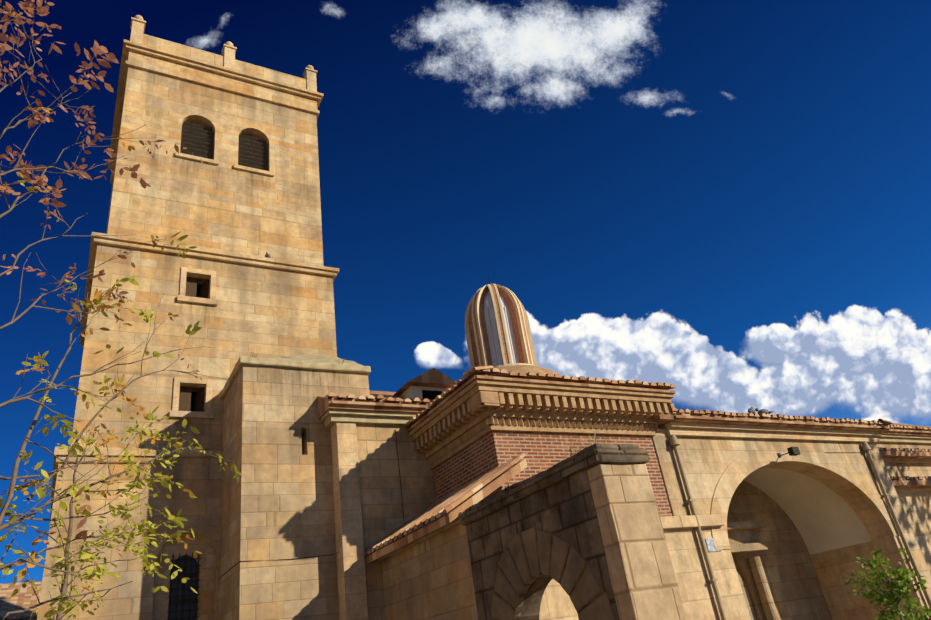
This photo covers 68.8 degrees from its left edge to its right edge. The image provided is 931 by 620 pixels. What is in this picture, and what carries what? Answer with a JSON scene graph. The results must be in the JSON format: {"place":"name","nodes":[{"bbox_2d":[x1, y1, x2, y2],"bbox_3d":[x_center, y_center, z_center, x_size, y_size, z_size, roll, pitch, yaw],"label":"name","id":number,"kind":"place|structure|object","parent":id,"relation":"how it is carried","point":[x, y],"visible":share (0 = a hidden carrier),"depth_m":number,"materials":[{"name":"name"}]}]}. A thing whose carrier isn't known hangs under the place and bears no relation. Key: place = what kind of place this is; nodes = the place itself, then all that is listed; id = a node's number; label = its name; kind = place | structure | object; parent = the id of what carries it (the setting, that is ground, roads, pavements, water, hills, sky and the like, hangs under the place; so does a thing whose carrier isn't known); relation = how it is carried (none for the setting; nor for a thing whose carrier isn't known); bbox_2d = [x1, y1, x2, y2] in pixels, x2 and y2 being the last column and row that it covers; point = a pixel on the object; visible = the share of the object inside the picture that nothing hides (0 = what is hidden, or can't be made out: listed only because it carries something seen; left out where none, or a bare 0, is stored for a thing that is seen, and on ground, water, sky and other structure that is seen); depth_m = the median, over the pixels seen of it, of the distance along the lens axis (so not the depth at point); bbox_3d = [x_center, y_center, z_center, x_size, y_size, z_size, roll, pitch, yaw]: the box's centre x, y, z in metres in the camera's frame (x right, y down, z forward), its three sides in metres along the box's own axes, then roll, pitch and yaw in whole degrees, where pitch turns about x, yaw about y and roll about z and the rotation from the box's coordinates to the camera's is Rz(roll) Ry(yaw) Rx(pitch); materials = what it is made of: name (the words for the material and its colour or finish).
{"place":"outdoors","nodes":[
{"label":"outdoors","id":0,"kind":"place"},
{"bbox_2d":[0,613,37,619],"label":"roof tiles","id":1,"kind":"object","parent":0,"point":[21,616],"visible":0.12,"depth_m":23.19,"materials":[{"name":"tile"}]},
{"bbox_2d":[0,581,41,619],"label":"house roof","id":2,"kind":"structure","parent":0,"point":[24,598],"depth_m":24.97,"materials":[{"name":"brown tile"}]},
{"bbox_2d":[0,0,241,619],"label":"tree","id":3,"kind":"object","parent":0,"point":[27,7],"depth_m":3.52,"materials":[{"name":"green plant"}]},
{"bbox_2d":[37,463,221,619],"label":"tower","id":4,"kind":"structure","parent":0,"point":[137,598],"depth_m":13.85,"materials":[{"name":"beige stone"}]},
{"bbox_2d":[52,456,222,506],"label":"cornice","id":5,"kind":"structure","parent":4,"relation":"on","point":[198,460],"depth_m":14.53,"materials":[{"name":"beige stone"}]},
{"bbox_2d":[50,448,67,521],"bbox_3d":[-9.632,4.324,16.154,0.320,0.140,6.350,7,-31,-29],"label":"buttress","id":6,"kind":"object","parent":5,"relation":"on","point":[63,452],"visible":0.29,"depth_m":13.79,"materials":[{"name":"stone"}]},
{"bbox_2d":[55,446,223,456],"bbox_3d":[-5.547,3.219,15.354,6.420,0.260,0.270,7,-31,-29],"label":"string course","id":7,"kind":"object","parent":4,"relation":"on","point":[112,451],"visible":0.43,"depth_m":14.58,"materials":[{"name":"stone"}]},
{"bbox_2d":[167,553,200,619],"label":"window grille","id":8,"kind":"object","parent":4,"relation":"attached to","point":[184,588],"visible":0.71,"depth_m":13.86,"materials":[{"name":"grey metal"}]},
{"bbox_2d":[169,556,198,619],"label":"window frame","id":9,"kind":"object","parent":4,"relation":"attached to","point":[183,576],"visible":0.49,"depth_m":13.94,"materials":[{"name":"black metal"}]},
{"bbox_2d":[196,284,200,297],"bbox_3d":[-6.932,-0.361,17.492,1.000,1.120,0.001,7,-31,-29],"label":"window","id":10,"kind":"structure","parent":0,"point":[198,291],"depth_m":17.58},
{"bbox_2d":[71,244,336,448],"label":"tower","id":11,"kind":"structure","parent":0,"point":[262,312],"depth_m":16.38,"materials":[{"name":"beige stone"}]},
{"bbox_2d":[169,377,213,418],"bbox_3d":[-6.312,2.032,15.732,0.940,0.980,0.130,7,-31,-29],"label":"tower window frame","id":12,"kind":"object","parent":11,"relation":"attached to","point":[174,412],"visible":0.9,"depth_m":15.67,"materials":[{"name":"stone"}]},
{"bbox_2d":[178,386,204,411],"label":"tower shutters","id":13,"kind":"object","parent":11,"relation":"on","point":[184,398],"visible":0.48,"depth_m":15.96,"materials":[{"name":"brown wood"}]},
{"bbox_2d":[185,277,208,297],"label":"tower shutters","id":14,"kind":"object","parent":11,"relation":"on","point":[191,286],"visible":0.54,"depth_m":17.33,"materials":[{"name":"brown wood"}]},
{"bbox_2d":[177,267,217,305],"bbox_3d":[-6.714,-0.597,17.088,0.940,0.990,0.130,7,-31,-29],"label":"tower window frame","id":15,"kind":"object","parent":11,"relation":"attached to","point":[212,300],"visible":0.9,"depth_m":17.02,"materials":[{"name":"stone"}]},
{"bbox_2d":[80,232,338,346],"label":"tower cornice","id":16,"kind":"structure","parent":11,"relation":"on","point":[197,252],"depth_m":17.68,"materials":[{"name":"beige stone"}]},
{"bbox_2d":[106,66,323,265],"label":"tower wall","id":17,"kind":"structure","parent":11,"relation":"on","point":[210,207],"depth_m":19.16,"materials":[{"name":"beige stone"}]},
{"bbox_2d":[180,121,213,158],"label":"belfry louvres","id":18,"kind":"object","parent":17,"relation":"attached to","point":[197,140],"visible":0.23,"depth_m":19.57,"materials":[{"name":"brown wood"}]},
{"bbox_2d":[175,152,218,165],"bbox_3d":[-7.512,-4.201,19.032,1.160,0.120,0.170,7,-31,-29],"label":"window sill","id":19,"kind":"structure","parent":17,"relation":"attached to","point":[197,158],"depth_m":18.96,"materials":[{"name":"stone"}]},
{"bbox_2d":[108,39,323,182],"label":"tower cornice","id":20,"kind":"structure","parent":17,"relation":"attached to","point":[165,63],"depth_m":20.75,"materials":[{"name":"beige stone"}]},
{"bbox_2d":[130,15,317,91],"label":"finials","id":21,"kind":"object","parent":20,"relation":"on","point":[138,26],"visible":0.29,"depth_m":21.29,"materials":[{"name":"beige stone"}]},
{"bbox_2d":[142,34,306,88],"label":"parapet","id":22,"kind":"structure","parent":20,"relation":"on","point":[178,48],"depth_m":21.08,"materials":[{"name":"beige stone"}]},
{"bbox_2d":[238,134,267,170],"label":"belfry louvres","id":23,"kind":"object","parent":17,"relation":"attached to","point":[252,152],"visible":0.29,"depth_m":20.32,"materials":[{"name":"brown wood"}]},
{"bbox_2d":[233,164,274,176],"bbox_3d":[-6.154,-4.024,19.778,1.160,0.120,0.170,7,-31,-29],"label":"window sill","id":24,"kind":"structure","parent":17,"relation":"attached to","point":[253,170],"depth_m":19.70,"materials":[{"name":"stone"}]},
{"bbox_2d":[323,392,434,403],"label":"roof tiles","id":25,"kind":"object","parent":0,"point":[376,398],"visible":0.31,"depth_m":14.84,"materials":[{"name":"brown tile"}]},
{"bbox_2d":[331,400,427,408],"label":"cornice","id":26,"kind":"structure","parent":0,"point":[372,404],"depth_m":14.69,"materials":[{"name":"beige stone"}]},
{"bbox_2d":[400,386,447,399],"bbox_3d":[-1.176,2.685,18.311,1.200,0.750,1.404,7,-31,-29],"label":"dormer","id":27,"kind":"object","parent":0,"point":[412,392],"depth_m":17.79,"materials":[{"name":"white paint"}]},
{"bbox_2d":[0,0,930,583],"label":"sky","id":28,"kind":"structure","parent":0,"point":[727,203],"materials":[{"name":"blue"}]},
{"bbox_2d":[484,297,517,365],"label":"window bars","id":29,"kind":"object","parent":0,"point":[509,334],"visible":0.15,"depth_m":16.61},
{"bbox_2d":[484,291,518,366],"bbox_3d":[0.833,0.629,17.177,1.100,2.580,1.100,7,-31,-29],"label":"lantern glass","id":30,"kind":"object","parent":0,"point":[487,303],"visible":0.1,"depth_m":16.67,"materials":[{"name":"glass"}]},
{"bbox_2d":[498,365,561,376],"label":"chapel dome","id":31,"kind":"structure","parent":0,"point":[525,369],"depth_m":15.41,"materials":[{"name":"beige stone"}]},
{"bbox_2d":[433,431,672,516],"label":"brick wall","id":32,"kind":"structure","parent":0,"point":[487,453],"depth_m":13.65,"materials":[{"name":"red brick"}]},
{"bbox_2d":[409,379,675,469],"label":"cornice","id":33,"kind":"structure","parent":32,"relation":"attached to","point":[476,410],"depth_m":13.88,"materials":[{"name":"beige stone"}]},
{"bbox_2d":[406,375,501,432],"bbox_3d":[-0.772,2.465,14.845,0.600,0.060,5.100,7,-31,-29],"label":"chapel eave underside","id":34,"kind":"object","parent":33,"relation":"attached to","point":[442,403],"visible":0.29,"depth_m":13.80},
{"bbox_2d":[408,371,671,425],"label":"roof tiles","id":35,"kind":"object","parent":33,"relation":"on","point":[475,373],"depth_m":14.07,"materials":[{"name":"brown tile"}]},
{"bbox_2d":[465,375,674,393],"bbox_3d":[2.312,1.677,14.233,5.150,0.060,0.600,7,-31,-29],"label":"chapel eave underside","id":36,"kind":"object","parent":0,"point":[571,384],"visible":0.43,"depth_m":13.85,"materials":[{"name":"beige stone"}]},
{"bbox_2d":[668,407,890,424],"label":"roof tiles","id":37,"kind":"object","parent":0,"point":[707,411],"visible":0.35,"depth_m":16.82,"materials":[{"name":"orange tile"}]},
{"bbox_2d":[877,419,892,425],"bbox_3d":[10.911,3.849,20.110,0.595,0.287,3.252,7,-31,-29],"label":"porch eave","id":38,"kind":"object","parent":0,"point":[884,420],"visible":0.06,"depth_m":18.98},
{"bbox_2d":[842,548,930,619],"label":"young tree","id":39,"kind":"object","parent":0,"point":[869,594],"depth_m":10.38,"materials":[{"name":"green plant"}]},
{"bbox_2d":[886,429,930,433],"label":"nave eave","id":40,"kind":"object","parent":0,"point":[908,431],"visible":0.11,"depth_m":24.50,"materials":[{"name":"beige stone"}]},
{"label":"ground","id":41,"kind":"structure","parent":0,"visible":0},
{"bbox_2d":[218,365,369,619],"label":"turret","id":42,"kind":"object","parent":41,"relation":"on","point":[276,502],"visible":0.7,"depth_m":13.70,"materials":[{"name":"stone"}]},
{"bbox_2d":[219,356,370,399],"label":"cornice","id":43,"kind":"structure","parent":42,"relation":"on","point":[279,363],"depth_m":15.08,"materials":[{"name":"beige stone"}]},
{"bbox_2d":[266,354,362,365],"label":"roof","id":44,"kind":"structure","parent":43,"relation":"on","point":[321,358],"depth_m":16.28,"materials":[{"name":"beige stone"}]},
{"bbox_2d":[257,368,355,423],"bbox_3d":[-3.403,2.029,14.784,2.700,1.600,0.001,7,-31,-29],"label":"turret stain","id":45,"kind":"object","parent":42,"relation":"attached to","point":[308,377],"visible":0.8,"depth_m":14.96,"materials":[{"name":"brown"}]},
{"bbox_2d":[382,523,477,619],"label":"wall","id":46,"kind":"structure","parent":41,"relation":"on","point":[431,578],"depth_m":11.60,"materials":[{"name":"stone"}]},
{"bbox_2d":[377,512,465,561],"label":"cornice","id":47,"kind":"structure","parent":46,"relation":"on","point":[454,523],"depth_m":11.86,"materials":[{"name":"stone"}]},
{"bbox_2d":[364,452,525,555],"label":"roof tiles","id":48,"kind":"object","parent":47,"relation":"on","point":[442,506],"visible":1,"depth_m":12.01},
{"bbox_2d":[367,458,526,562],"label":"sloped roof","id":49,"kind":"structure","parent":47,"relation":"on","point":[498,481],"depth_m":11.53,"materials":[{"name":"beige stone"}]},
{"bbox_2d":[466,469,619,619],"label":"arch wall","id":50,"kind":"structure","parent":41,"relation":"on","point":[565,509],"depth_m":9.26,"materials":[{"name":"brown stone"}]},
{"bbox_2d":[465,443,638,512],"bbox_3d":[1.112,2.497,9.800,0.766,0.127,3.446,7,-31,-29],"label":"wall coping","id":51,"kind":"object","parent":50,"relation":"on","point":[579,453],"visible":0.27,"depth_m":8.93,"materials":[{"name":"stone"}]},
{"bbox_2d":[491,527,614,619],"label":"arch voussoirs","id":52,"kind":"object","parent":50,"relation":"attached to","point":[587,588],"visible":0.83,"depth_m":8.94,"materials":[{"name":"brown stone"}]},
{"bbox_2d":[461,449,648,525],"bbox_3d":[1.118,2.594,9.703,0.892,0.201,3.506,7,-31,-29],"label":"wall coping","id":53,"kind":"object","parent":50,"relation":"on","point":[590,459],"visible":0.58,"depth_m":8.78,"materials":[{"name":"beige stone"}]},
{"bbox_2d":[587,464,686,619],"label":"buttress","id":54,"kind":"structure","parent":50,"relation":"attached to","point":[644,583],"depth_m":7.94,"materials":[{"name":"beige stone"}]},
{"bbox_2d":[539,529,701,619],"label":"wall","id":55,"kind":"structure","parent":41,"relation":"on","point":[556,603],"depth_m":13.29,"materials":[{"name":"beige stone"}]},
{"bbox_2d":[246,347,607,486],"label":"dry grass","id":56,"kind":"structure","parent":55,"relation":"on","point":[571,450],"depth_m":8.94,"materials":[{"name":"brown plant"}]},
{"bbox_2d":[406,365,496,426],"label":"roof tiles","id":57,"kind":"object","parent":55,"relation":"on","point":[442,395],"visible":0.17,"depth_m":13.61,"materials":[{"name":"tile"}]},
{"bbox_2d":[465,284,537,369],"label":"lantern fins","id":58,"kind":"object","parent":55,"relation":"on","point":[479,352],"visible":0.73,"depth_m":16.72,"materials":[{"name":"beige stone"}]},
{"bbox_2d":[462,368,676,388],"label":"roof tiles","id":59,"kind":"object","parent":55,"relation":"on","point":[557,375],"visible":0.31,"depth_m":13.92,"materials":[{"name":"tile"}]},
{"bbox_2d":[660,516,681,529],"bbox_3d":[3.893,4.386,13.921,1.120,0.240,0.330,7,-31,-29],"label":"stone ledge","id":60,"kind":"object","parent":55,"relation":"on","point":[671,522],"visible":0.35,"depth_m":13.93,"materials":[{"name":"beige stone"}]},
{"bbox_2d":[330,424,930,619],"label":"nave wall","id":61,"kind":"structure","parent":41,"relation":"on","point":[383,510],"depth_m":14.41,"materials":[{"name":"beige stone"}]},
{"bbox_2d":[331,422,367,619],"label":"pilaster","id":62,"kind":"object","parent":61,"relation":"attached to","point":[352,593],"visible":1,"depth_m":13.53,"materials":[{"name":"beige stone"}]},
{"bbox_2d":[393,368,455,395],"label":"dormer roof","id":63,"kind":"structure","parent":61,"relation":"on","point":[433,377],"depth_m":17.84,"materials":[{"name":"brown tile"}]},
{"bbox_2d":[219,429,861,578],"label":"cables","id":64,"kind":"object","parent":61,"relation":"attached to","point":[403,513],"visible":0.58,"depth_m":14.28,"materials":[{"name":"grey metal"}]},
{"bbox_2d":[318,390,930,435],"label":"roof tiles","id":65,"kind":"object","parent":61,"relation":"on","point":[324,406],"depth_m":14.94,"materials":[{"name":"orange tile"}]},
{"bbox_2d":[321,409,930,443],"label":"cornice","id":66,"kind":"structure","parent":61,"relation":"attached to","point":[330,418],"depth_m":14.85,"materials":[{"name":"beige stone"}]},
{"bbox_2d":[888,425,930,429],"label":"roof tiles","id":67,"kind":"object","parent":61,"relation":"attached to","point":[909,427],"visible":0.17,"depth_m":24.67,"materials":[{"name":"tile"}]},
{"bbox_2d":[652,429,930,619],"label":"porch","id":68,"kind":"object","parent":41,"relation":"on","point":[840,523],"visible":0.42,"depth_m":17.81,"materials":[{"name":"stone"}]},
{"bbox_2d":[265,252,773,413],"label":"birds","id":69,"kind":"object","parent":68,"relation":"on","point":[750,410],"visible":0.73,"depth_m":16.77},
{"bbox_2d":[679,514,724,528],"bbox_3d":[4.939,4.522,14.495,1.279,0.240,0.330,7,-31,-29],"label":"stone ledge","id":70,"kind":"object","parent":68,"relation":"attached to","point":[711,520],"visible":0.6,"depth_m":14.37,"materials":[{"name":"beige stone"}]},
{"bbox_2d":[705,538,720,551],"bbox_3d":[5.223,4.957,14.355,0.380,0.270,0.028,7,-31,-29],"label":"plaque","id":71,"kind":"object","parent":68,"relation":"attached to","point":[710,544],"visible":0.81,"depth_m":14.31,"materials":[{"name":"ceramic"}]},
{"bbox_2d":[727,520,779,619],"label":"pillar","id":72,"kind":"structure","parent":68,"relation":"attached to","point":[744,544],"depth_m":17.59,"materials":[{"name":"stone"}]},
{"bbox_2d":[737,572,756,619],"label":"arch molding","id":73,"kind":"structure","parent":72,"relation":"attached to","point":[748,601],"depth_m":17.35,"materials":[{"name":"beige stone"}]},
{"bbox_2d":[659,422,881,442],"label":"porch cornice","id":74,"kind":"structure","parent":68,"relation":"attached to","point":[725,431],"depth_m":16.74,"materials":[{"name":"beige stone"}]},
{"bbox_2d":[653,411,888,432],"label":"cornice","id":75,"kind":"structure","parent":68,"relation":"on","point":[662,418],"depth_m":16.46,"materials":[{"name":"beige stone"}]},
{"bbox_2d":[674,415,890,428],"bbox_3d":[8.136,2.960,17.281,8.300,0.060,0.600,7,-31,-29],"label":"porch eave underside","id":76,"kind":"object","parent":75,"relation":"attached to","point":[764,421],"visible":0.36,"depth_m":16.61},
{"bbox_2d":[727,480,831,619],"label":"wall","id":77,"kind":"structure","parent":68,"relation":"attached to","point":[792,578],"depth_m":18.91,"materials":[{"name":"stone"}]},
{"bbox_2d":[777,447,800,456],"bbox_3d":[7.827,3.492,16.547,0.240,0.180,0.520,7,-31,-29],"label":"spotlight","id":78,"kind":"object","parent":68,"relation":"attached to","point":[793,451],"visible":0.92,"depth_m":16.36,"materials":[{"name":"grey metal"}]},
{"bbox_2d":[670,435,930,619],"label":"downpipes","id":79,"kind":"object","parent":68,"relation":"attached to","point":[675,444],"visible":0.98,"depth_m":14.97,"materials":[{"name":"metal"}]},
{"bbox_2d":[710,443,898,549],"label":"arch","id":80,"kind":"structure","parent":68,"relation":"attached to","point":[738,470],"depth_m":16.55,"materials":[{"name":"beige stone"}]},
{"bbox_2d":[897,491,930,572],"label":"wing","id":81,"kind":"structure","parent":41,"relation":"on","point":[916,506],"depth_m":19.84,"materials":[{"name":"beige stone"}]},
{"bbox_2d":[884,462,930,476],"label":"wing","id":82,"kind":"structure","parent":81,"relation":"on","point":[898,469],"depth_m":22.20,"materials":[{"name":"beige stone"}]},
{"bbox_2d":[879,451,930,458],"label":"wing roof","id":83,"kind":"structure","parent":82,"relation":"on","point":[907,454],"depth_m":21.89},
{"bbox_2d":[878,447,930,451],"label":"roof tiles","id":84,"kind":"object","parent":83,"relation":"on","point":[902,449],"visible":0.38,"depth_m":21.91,"materials":[{"name":"orange tile"}]},
{"bbox_2d":[882,458,930,462],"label":"wing cornice","id":85,"kind":"structure","parent":82,"relation":"attached to","point":[904,460],"depth_m":22.23,"materials":[{"name":"brown stone"}]},
{"bbox_2d":[892,479,930,487],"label":"wing roof","id":86,"kind":"structure","parent":81,"relation":"on","point":[909,483],"depth_m":19.84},
{"bbox_2d":[890,476,930,479],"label":"roof tiles","id":87,"kind":"object","parent":86,"relation":"on","point":[909,478],"visible":0.35,"depth_m":19.90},
{"bbox_2d":[895,487,930,491],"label":"wing cornice","id":88,"kind":"structure","parent":81,"relation":"attached to","point":[920,489],"depth_m":20.22,"materials":[{"name":"beige stone"}]}
]}

